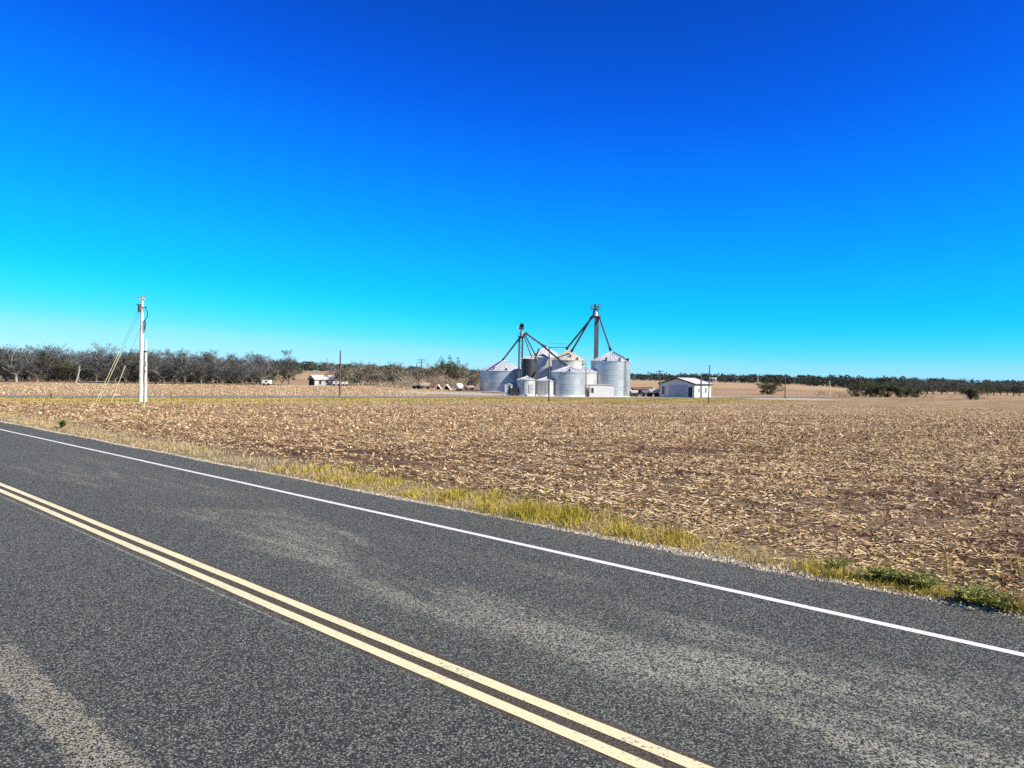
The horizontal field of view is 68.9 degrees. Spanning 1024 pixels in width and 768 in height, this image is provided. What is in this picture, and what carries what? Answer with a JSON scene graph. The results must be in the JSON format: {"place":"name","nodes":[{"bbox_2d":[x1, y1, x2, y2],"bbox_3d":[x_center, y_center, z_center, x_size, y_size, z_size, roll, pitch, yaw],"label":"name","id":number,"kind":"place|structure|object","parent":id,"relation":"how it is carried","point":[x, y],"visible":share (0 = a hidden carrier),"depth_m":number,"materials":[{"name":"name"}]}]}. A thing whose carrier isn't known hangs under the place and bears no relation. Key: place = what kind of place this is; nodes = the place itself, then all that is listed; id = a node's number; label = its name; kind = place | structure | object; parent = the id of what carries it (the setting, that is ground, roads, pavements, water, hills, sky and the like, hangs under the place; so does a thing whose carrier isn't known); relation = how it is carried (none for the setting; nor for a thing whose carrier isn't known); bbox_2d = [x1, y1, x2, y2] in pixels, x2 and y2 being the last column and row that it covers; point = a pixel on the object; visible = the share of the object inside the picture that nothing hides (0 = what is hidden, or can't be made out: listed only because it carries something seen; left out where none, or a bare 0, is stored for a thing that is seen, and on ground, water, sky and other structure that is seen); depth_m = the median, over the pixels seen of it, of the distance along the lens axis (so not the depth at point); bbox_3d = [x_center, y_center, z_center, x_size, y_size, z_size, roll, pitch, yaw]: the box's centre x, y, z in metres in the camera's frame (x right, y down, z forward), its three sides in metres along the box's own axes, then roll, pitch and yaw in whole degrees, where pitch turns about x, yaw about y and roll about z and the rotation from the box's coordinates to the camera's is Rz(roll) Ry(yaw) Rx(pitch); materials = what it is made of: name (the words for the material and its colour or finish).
{"place":"outdoors","nodes":[
{"label":"outdoors","id":0,"kind":"place"},
{"bbox_2d":[0,383,451,395],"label":"dry grass","id":1,"kind":"structure","parent":0,"point":[233,392],"depth_m":137.11,"materials":[{"name":"plant"}]},
{"bbox_2d":[0,395,850,397],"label":"lane","id":2,"kind":"structure","parent":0,"point":[399,396],"depth_m":111.05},
{"bbox_2d":[0,422,1023,767],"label":"road","id":3,"kind":"structure","parent":0,"point":[112,654],"depth_m":6.73,"materials":[{"name":"grey asphalt"}]},
{"bbox_2d":[0,489,661,767],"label":"line","id":4,"kind":"object","parent":3,"relation":"on","point":[610,751],"visible":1,"depth_m":6.24,"materials":[{"name":"yellow paint"}]},
{"bbox_2d":[0,483,713,767],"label":"line","id":5,"kind":"object","parent":3,"relation":"on","point":[680,759],"visible":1,"depth_m":6.27,"materials":[{"name":"yellow paint"}]},
{"bbox_2d":[0,429,1023,656],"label":"edge line","id":6,"kind":"object","parent":3,"relation":"on","point":[816,609],"visible":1,"depth_m":9.22,"materials":[{"name":"white paint"}]},
{"bbox_2d":[0,371,1023,617],"bbox_3d":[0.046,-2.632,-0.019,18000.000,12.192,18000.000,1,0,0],"label":"ground","id":7,"kind":"structure","parent":0,"point":[992,401],"depth_m":22.82,"materials":[{"name":"soil"}]},
{"bbox_2d":[0,344,37,381],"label":"bare tree","id":8,"kind":"object","parent":7,"relation":"on","point":[12,367],"visible":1,"depth_m":178.56,"materials":[{"name":"grey plant"}]},
{"bbox_2d":[0,348,37,380],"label":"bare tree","id":9,"kind":"object","parent":7,"relation":"on","point":[5,376],"visible":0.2,"depth_m":185.16,"materials":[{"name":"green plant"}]},
{"bbox_2d":[0,342,56,380],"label":"oak tree","id":10,"kind":"object","parent":7,"relation":"on","point":[26,375],"visible":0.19,"depth_m":190.95,"materials":[{"name":"grey plant"}]},
{"bbox_2d":[13,347,65,381],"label":"oak tree","id":11,"kind":"object","parent":7,"relation":"on","point":[39,370],"visible":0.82,"depth_m":186.40,"materials":[{"name":"grey plant"}]},
{"bbox_2d":[20,343,70,380],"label":"bare tree","id":12,"kind":"object","parent":7,"relation":"on","point":[60,352],"visible":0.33,"depth_m":193.42,"materials":[{"name":"grey plant"}]},
{"bbox_2d":[42,358,70,381],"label":"bare tree","id":13,"kind":"object","parent":7,"relation":"on","point":[54,373],"visible":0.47,"depth_m":191.05,"materials":[{"name":"grey plant"}]},
{"bbox_2d":[51,353,77,381],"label":"evergreen tree","id":14,"kind":"object","parent":7,"relation":"on","point":[68,367],"visible":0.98,"depth_m":189.39,"materials":[{"name":"green plant"}]},
{"bbox_2d":[58,349,89,380],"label":"bare tree","id":15,"kind":"object","parent":7,"relation":"on","point":[72,358],"visible":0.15,"depth_m":205.30,"materials":[{"name":"grey plant"}]},
{"bbox_2d":[70,354,99,381],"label":"bare tree","id":16,"kind":"object","parent":7,"relation":"on","point":[86,373],"visible":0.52,"depth_m":187.96,"materials":[{"name":"grey plant"}]},
{"bbox_2d":[67,342,133,382],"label":"bare tree","id":17,"kind":"object","parent":7,"relation":"on","point":[100,352],"visible":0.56,"depth_m":185.00,"materials":[{"name":"grey plant"}]},
{"bbox_2d":[98,350,132,382],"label":"oak tree","id":18,"kind":"object","parent":7,"relation":"on","point":[118,365],"visible":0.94,"depth_m":178.97,"materials":[{"name":"grey plant"}]},
{"bbox_2d":[80,345,159,382],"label":"oak tree","id":19,"kind":"object","parent":7,"relation":"on","point":[125,375],"visible":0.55,"depth_m":183.97,"materials":[{"name":"grey plant"}]},
{"bbox_2d":[96,296,147,401],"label":"utility pole","id":20,"kind":"object","parent":7,"relation":"on","point":[141,307],"visible":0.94,"depth_m":74.81,"materials":[{"name":"concrete"},{"name":"steel"},{"name":"rubber"}]},
{"bbox_2d":[118,350,148,382],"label":"bare tree","id":21,"kind":"object","parent":7,"relation":"on","point":[133,375],"visible":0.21,"depth_m":189.54,"materials":[{"name":"grey plant"}]},
{"bbox_2d":[143,340,146,401],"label":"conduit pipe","id":22,"kind":"object","parent":7,"relation":"on","point":[145,375],"visible":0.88,"depth_m":75.28,"materials":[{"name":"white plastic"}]},
{"bbox_2d":[128,349,166,378],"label":"bare tree","id":23,"kind":"object","parent":7,"relation":"on","point":[152,357],"visible":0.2,"depth_m":185.77,"materials":[{"name":"grey plant"}]},
{"bbox_2d":[124,351,189,383],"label":"oak tree","id":24,"kind":"object","parent":7,"relation":"on","point":[152,369],"visible":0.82,"depth_m":180.49,"materials":[{"name":"grey plant"}]},
{"bbox_2d":[157,347,196,383],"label":"bare tree","id":25,"kind":"object","parent":7,"relation":"on","point":[176,378],"visible":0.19,"depth_m":190.34,"materials":[{"name":"grey plant"}]},
{"bbox_2d":[157,349,210,383],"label":"bare tree","id":26,"kind":"object","parent":7,"relation":"on","point":[184,358],"visible":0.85,"depth_m":181.79,"materials":[{"name":"grey plant"}]},
{"bbox_2d":[182,361,216,383],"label":"oak tree","id":27,"kind":"object","parent":7,"relation":"on","point":[201,374],"visible":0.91,"depth_m":183.38,"materials":[{"name":"grey plant"}]},
{"bbox_2d":[193,348,231,383],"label":"bare tree","id":28,"kind":"object","parent":7,"relation":"on","point":[209,357],"visible":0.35,"depth_m":191.47,"materials":[{"name":"grey plant"}]},
{"bbox_2d":[197,359,237,384],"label":"bare tree","id":29,"kind":"object","parent":7,"relation":"on","point":[226,371],"visible":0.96,"depth_m":186.31,"materials":[{"name":"grey plant"}]},
{"bbox_2d":[191,352,249,382],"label":"oak tree","id":30,"kind":"object","parent":7,"relation":"on","point":[235,360],"visible":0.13,"depth_m":207.72,"materials":[{"name":"grey plant"}]},
{"bbox_2d":[217,351,251,369],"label":"bare tree","id":31,"kind":"object","parent":7,"relation":"on","point":[236,358],"visible":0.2,"depth_m":214.44,"materials":[{"name":"grey plant"}]},
{"bbox_2d":[1,359,478,383],"bbox_3d":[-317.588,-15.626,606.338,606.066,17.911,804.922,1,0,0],"label":"distant wood","id":32,"kind":"object","parent":7,"relation":"on","point":[311,366],"visible":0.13,"depth_m":211.35,"materials":[{"name":"green plant"}]},
{"bbox_2d":[231,361,253,384],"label":"bare tree","id":33,"kind":"object","parent":7,"relation":"on","point":[241,370],"visible":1,"depth_m":180.17,"materials":[{"name":"grey plant"}]},
{"bbox_2d":[237,359,270,384],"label":"bare tree","id":34,"kind":"object","parent":7,"relation":"on","point":[258,373],"visible":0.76,"depth_m":185.38,"materials":[{"name":"grey plant"}]},
{"bbox_2d":[250,355,278,384],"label":"bare tree","id":35,"kind":"object","parent":7,"relation":"on","point":[263,366],"visible":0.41,"depth_m":193.91,"materials":[{"name":"grey plant"}]},
{"bbox_2d":[248,354,280,383],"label":"bare tree","id":36,"kind":"object","parent":7,"relation":"on","point":[277,370],"visible":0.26,"depth_m":211.93,"materials":[{"name":"grey plant"}]},
{"bbox_2d":[266,364,299,384],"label":"oak tree","id":37,"kind":"object","parent":7,"relation":"on","point":[283,372],"visible":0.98,"depth_m":191.32,"materials":[{"name":"brown plant"}]},
{"bbox_2d":[272,349,304,384],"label":"tall oak tree","id":38,"kind":"object","parent":7,"relation":"on","point":[285,363],"visible":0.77,"depth_m":199.73,"materials":[{"name":"grey plant"}]},
{"bbox_2d":[307,375,336,384],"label":"farmhouse","id":39,"kind":"object","parent":7,"relation":"on","point":[317,380],"visible":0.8,"depth_m":205.46,"materials":[{"name":"white metal"}]},
{"bbox_2d":[323,362,351,381],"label":"scrub tree","id":40,"kind":"object","parent":7,"relation":"on","point":[344,376],"visible":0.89,"depth_m":205.68,"materials":[{"name":"brown plant"}]},
{"bbox_2d":[343,364,371,385],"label":"scrub tree","id":41,"kind":"object","parent":7,"relation":"on","point":[352,376],"visible":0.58,"depth_m":211.50,"materials":[{"name":"brown plant"}]},
{"bbox_2d":[347,365,370,385],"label":"scrub tree","id":42,"kind":"object","parent":7,"relation":"on","point":[363,371],"visible":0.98,"depth_m":207.09,"materials":[{"name":"brown plant"}]},
{"bbox_2d":[361,365,379,384],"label":"scrub tree","id":43,"kind":"object","parent":7,"relation":"on","point":[372,377],"visible":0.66,"depth_m":222.64,"materials":[{"name":"brown plant"}]},
{"bbox_2d":[372,365,395,385],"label":"scrub tree","id":44,"kind":"object","parent":7,"relation":"on","point":[383,377],"visible":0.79,"depth_m":218.71,"materials":[{"name":"brown plant"}]},
{"bbox_2d":[375,364,404,386],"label":"scrub tree","id":45,"kind":"object","parent":7,"relation":"on","point":[391,377],"visible":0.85,"depth_m":203.11,"materials":[{"name":"brown plant"}]},
{"bbox_2d":[410,364,430,385],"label":"scrub tree","id":46,"kind":"object","parent":7,"relation":"on","point":[415,376],"visible":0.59,"depth_m":212.68,"materials":[{"name":"brown plant"}]},
{"bbox_2d":[419,366,440,386],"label":"scrub tree","id":47,"kind":"object","parent":7,"relation":"on","point":[426,373],"visible":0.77,"depth_m":201.48,"materials":[{"name":"brown plant"}]},
{"bbox_2d":[422,364,448,384],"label":"scrub tree","id":48,"kind":"object","parent":7,"relation":"on","point":[438,373],"visible":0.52,"depth_m":203.88,"materials":[{"name":"brown plant"}]},
{"bbox_2d":[434,358,453,386],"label":"evergreen shrub","id":49,"kind":"object","parent":7,"relation":"on","point":[445,370],"visible":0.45,"depth_m":213.35,"materials":[{"name":"green plant"}]},
{"bbox_2d":[445,356,465,385],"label":"evergreen shrub","id":50,"kind":"object","parent":7,"relation":"on","point":[451,366],"visible":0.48,"depth_m":215.65,"materials":[{"name":"green plant"}]},
{"bbox_2d":[444,365,468,383],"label":"scrub tree","id":51,"kind":"object","parent":7,"relation":"on","point":[457,376],"visible":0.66,"depth_m":211.24,"materials":[{"name":"brown plant"}]},
{"bbox_2d":[453,368,478,387],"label":"scrub tree","id":52,"kind":"object","parent":7,"relation":"on","point":[455,372],"visible":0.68,"depth_m":210.63,"materials":[{"name":"brown plant"}]},
{"bbox_2d":[464,370,479,387],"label":"scrub tree","id":53,"kind":"object","parent":7,"relation":"on","point":[473,380],"visible":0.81,"depth_m":207.22,"materials":[{"name":"brown plant"}]},
{"bbox_2d":[479,360,520,391],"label":"grain bin","id":54,"kind":"object","parent":7,"relation":"on","point":[497,376],"visible":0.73,"depth_m":180.09,"materials":[{"name":"metal"}]},
{"bbox_2d":[0,398,1023,611],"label":"stubble","id":55,"kind":"object","parent":7,"relation":"on","point":[811,470],"visible":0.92,"depth_m":25.05,"materials":[{"name":"beige plant"}]},
{"bbox_2d":[0,396,1023,618],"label":"verge grass","id":56,"kind":"structure","parent":7,"relation":"on","point":[524,508],"depth_m":15.41,"materials":[{"name":"yellow plant"}]},
{"bbox_2d":[0,421,1023,618],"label":"gravel","id":57,"kind":"structure","parent":7,"relation":"on","point":[775,570],"depth_m":10.50,"materials":[{"name":"grey gravel"}]},
{"bbox_2d":[1002,583,1022,612],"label":"dry weed","id":58,"kind":"object","parent":57,"relation":"on","point":[1013,594],"visible":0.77,"depth_m":7.99,"materials":[{"name":"brown plant"}]},
{"bbox_2d":[0,399,1023,591],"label":"crop residue","id":59,"kind":"object","parent":7,"relation":"on","point":[226,426],"visible":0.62,"depth_m":32.34,"materials":[{"name":"plant"}]},
{"bbox_2d":[516,376,536,395],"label":"grain bin","id":60,"kind":"object","parent":7,"relation":"on","point":[525,385],"visible":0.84,"depth_m":140.43,"materials":[{"name":"metal"}]},
{"bbox_2d":[522,356,536,379],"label":"grain bin","id":61,"kind":"object","parent":7,"relation":"on","point":[528,365],"visible":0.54,"depth_m":156.57,"materials":[{"name":"metal"}]},
{"bbox_2d":[502,323,566,378],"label":"bucket elevator","id":62,"kind":"object","parent":7,"relation":"on","point":[522,334],"visible":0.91,"depth_m":165.63,"materials":[{"name":"metal"}]},
{"bbox_2d":[532,347,558,378],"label":"grain bin","id":63,"kind":"object","parent":7,"relation":"on","point":[543,363],"visible":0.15,"depth_m":174.07,"materials":[{"name":"white metal"}]},
{"bbox_2d":[536,377,554,395],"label":"grain bin","id":64,"kind":"object","parent":7,"relation":"on","point":[541,386],"visible":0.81,"depth_m":142.43,"materials":[{"name":"metal"}]},
{"bbox_2d":[548,347,549,401],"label":"utility pole","id":65,"kind":"object","parent":7,"relation":"on","point":[549,378],"visible":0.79,"depth_m":99.94,"materials":[{"name":"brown wood"}]},
{"bbox_2d":[551,350,584,370],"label":"grain bin","id":66,"kind":"object","parent":7,"relation":"on","point":[569,357],"visible":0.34,"depth_m":167.25,"materials":[{"name":"silver metal"}]},
{"bbox_2d":[551,365,586,396],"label":"grain bin","id":67,"kind":"object","parent":7,"relation":"on","point":[569,380],"visible":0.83,"depth_m":142.10,"materials":[{"name":"metal"}]},
{"bbox_2d":[576,365,597,395],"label":"grain bin","id":68,"kind":"object","parent":7,"relation":"on","point":[591,376],"visible":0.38,"depth_m":147.68,"materials":[{"name":"metal"}]},
{"bbox_2d":[565,304,611,358],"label":"bucket elevator","id":69,"kind":"object","parent":7,"relation":"on","point":[595,314],"visible":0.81,"depth_m":159.74,"materials":[{"name":"metal"}]},
{"bbox_2d":[588,384,613,396],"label":"shed","id":70,"kind":"structure","parent":7,"relation":"on","point":[600,390],"depth_m":144.01,"materials":[{"name":"white paint"}]},
{"bbox_2d":[590,351,630,396],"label":"grain bin","id":71,"kind":"object","parent":7,"relation":"on","point":[615,375],"visible":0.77,"depth_m":148.56,"materials":[{"name":"metal"}]},
{"bbox_2d":[658,378,712,396],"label":"farm shed","id":72,"kind":"structure","parent":7,"relation":"on","point":[681,387],"depth_m":150.17,"materials":[{"name":"white paint"}]},
{"bbox_2d":[668,385,686,396],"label":"door","id":73,"kind":"structure","parent":72,"relation":"in","point":[674,390],"depth_m":149.90,"materials":[{"name":"white paint"}]},
{"bbox_2d":[754,381,784,394],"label":"round bush","id":74,"kind":"object","parent":7,"relation":"on","point":[770,389],"visible":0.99,"depth_m":204.47,"materials":[{"name":"green plant"}]},
{"bbox_2d":[630,372,1023,392],"bbox_3d":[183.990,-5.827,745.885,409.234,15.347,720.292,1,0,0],"label":"distant wood","id":75,"kind":"object","parent":7,"relation":"on","point":[839,381],"visible":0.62,"depth_m":490.71,"materials":[{"name":"green plant"}]},
{"bbox_2d":[822,555,852,568],"bbox_3d":[4.248,2.354,9.751,0.390,0.177,0.378,1,0,27],"label":"green weed","id":76,"kind":"object","parent":7,"relation":"on","point":[835,563],"visible":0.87,"depth_m":9.76,"materials":[{"name":"green plant"}]},
{"bbox_2d":[846,383,865,396],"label":"round bush","id":77,"kind":"object","parent":7,"relation":"on","point":[854,388],"visible":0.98,"depth_m":195.28,"materials":[{"name":"green plant"}]},
{"bbox_2d":[854,379,882,396],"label":"round bush","id":78,"kind":"object","parent":7,"relation":"on","point":[866,384],"visible":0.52,"depth_m":199.40,"materials":[{"name":"green plant"}]},
{"bbox_2d":[857,561,890,578],"bbox_3d":[4.457,2.342,9.261,0.414,0.216,0.450,1,0,0],"label":"green weed","id":79,"kind":"object","parent":7,"relation":"on","point":[874,573],"visible":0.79,"depth_m":9.24,"materials":[{"name":"green plant"}]},
{"bbox_2d":[864,382,886,396],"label":"round bush","id":80,"kind":"object","parent":7,"relation":"on","point":[877,388],"visible":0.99,"depth_m":193.48,"materials":[{"name":"green plant"}]},
{"bbox_2d":[874,381,897,396],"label":"round bush","id":81,"kind":"object","parent":7,"relation":"on","point":[889,393],"visible":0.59,"depth_m":197.19,"materials":[{"name":"green plant"}]},
{"bbox_2d":[870,561,913,582],"bbox_3d":[4.674,2.336,9.142,0.449,0.238,0.536,1,0,0],"label":"green weed","id":82,"kind":"object","parent":7,"relation":"on","point":[888,574],"visible":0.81,"depth_m":9.13,"materials":[{"name":"green plant"}]},
{"bbox_2d":[887,382,909,397],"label":"round bush","id":83,"kind":"object","parent":7,"relation":"on","point":[897,390],"visible":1,"depth_m":195.27,"materials":[{"name":"green plant"}]},
{"bbox_2d":[894,377,917,391],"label":"oak tree","id":84,"kind":"object","parent":7,"relation":"on","point":[906,383],"visible":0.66,"depth_m":293.51,"materials":[{"name":"green plant"}]},
{"bbox_2d":[882,564,934,584],"bbox_3d":[4.797,2.339,9.043,0.574,0.238,0.472,1,0,30],"label":"green weed","id":85,"kind":"object","parent":7,"relation":"on","point":[898,577],"visible":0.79,"depth_m":9.03,"materials":[{"name":"green plant"}]},
{"bbox_2d":[902,385,916,397],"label":"round bush","id":86,"kind":"object","parent":7,"relation":"on","point":[908,392],"visible":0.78,"depth_m":199.42,"materials":[{"name":"green plant"}]},
{"bbox_2d":[903,569,950,587],"bbox_3d":[4.905,2.353,8.936,0.493,0.215,0.465,1,0,-19],"label":"green weed","id":87,"kind":"object","parent":7,"relation":"on","point":[927,583],"visible":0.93,"depth_m":8.87,"materials":[{"name":"green plant"}]},
{"bbox_2d":[918,380,946,393],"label":"oak tree","id":88,"kind":"object","parent":7,"relation":"on","point":[929,387],"visible":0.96,"depth_m":294.97,"materials":[{"name":"green plant"}]},
{"bbox_2d":[941,546,953,577],"bbox_3d":[5.501,2.255,9.422,0.249,0.420,0.146,1,0,-32],"label":"dry weed","id":89,"kind":"object","parent":7,"relation":"on","point":[947,569],"visible":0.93,"depth_m":9.41,"materials":[{"name":"beige plant"}]},
{"bbox_2d":[936,378,958,393],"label":"oak tree","id":90,"kind":"object","parent":7,"relation":"on","point":[948,385],"visible":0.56,"depth_m":310.51,"materials":[{"name":"green plant"}]},
{"bbox_2d":[946,378,973,394],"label":"oak tree","id":91,"kind":"object","parent":7,"relation":"on","point":[959,384],"visible":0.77,"depth_m":292.75,"materials":[{"name":"green plant"}]},
{"bbox_2d":[939,581,985,600],"bbox_3d":[5.094,2.340,8.386,0.520,0.255,0.478,1,0,11],"label":"green weed","id":92,"kind":"object","parent":7,"relation":"on","point":[959,592],"visible":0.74,"depth_m":8.38,"materials":[{"name":"green plant"}]},
{"bbox_2d":[955,384,996,399],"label":"round bush","id":93,"kind":"object","parent":7,"relation":"on","point":[971,394],"visible":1,"depth_m":178.87,"materials":[{"name":"green plant"}]},
{"bbox_2d":[946,583,1009,606],"bbox_3d":[5.158,2.340,8.219,0.576,0.261,0.463,1,0,0],"label":"green weed","id":94,"kind":"object","parent":7,"relation":"on","point":[973,595],"visible":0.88,"depth_m":8.19,"materials":[{"name":"green plant"}]},
{"bbox_2d":[979,381,994,395],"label":"evergreen tree","id":95,"kind":"object","parent":7,"relation":"on","point":[987,390],"visible":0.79,"depth_m":285.67,"materials":[{"name":"green plant"}]},
{"bbox_2d":[975,583,1023,609],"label":"green weed","id":96,"kind":"object","parent":7,"relation":"on","point":[1001,604],"visible":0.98,"depth_m":8.04,"materials":[{"name":"green plant"}]},
{"bbox_2d":[989,382,1015,394],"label":"oak tree","id":97,"kind":"object","parent":7,"relation":"on","point":[1000,388],"visible":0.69,"depth_m":307.49,"materials":[{"name":"green plant"}]},
{"bbox_2d":[996,568,1011,591],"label":"dry weed","id":98,"kind":"object","parent":7,"relation":"on","point":[1005,580],"visible":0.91,"depth_m":8.74,"materials":[{"name":"brown plant"}]},
{"bbox_2d":[1004,380,1023,395],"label":"oak tree","id":99,"kind":"object","parent":7,"relation":"on","point":[1015,386],"visible":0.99,"depth_m":296.96,"materials":[{"name":"green plant"}]},
{"bbox_2d":[1012,548,1023,580],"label":"dry weed","id":100,"kind":"object","parent":7,"relation":"on","point":[1019,573],"visible":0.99,"depth_m":9.24,"materials":[{"name":"beige plant"}]},
{"bbox_2d":[0,0,1023,382],"label":"sky","id":101,"kind":"structure","parent":0,"point":[823,188],"materials":[{"name":"blue"}]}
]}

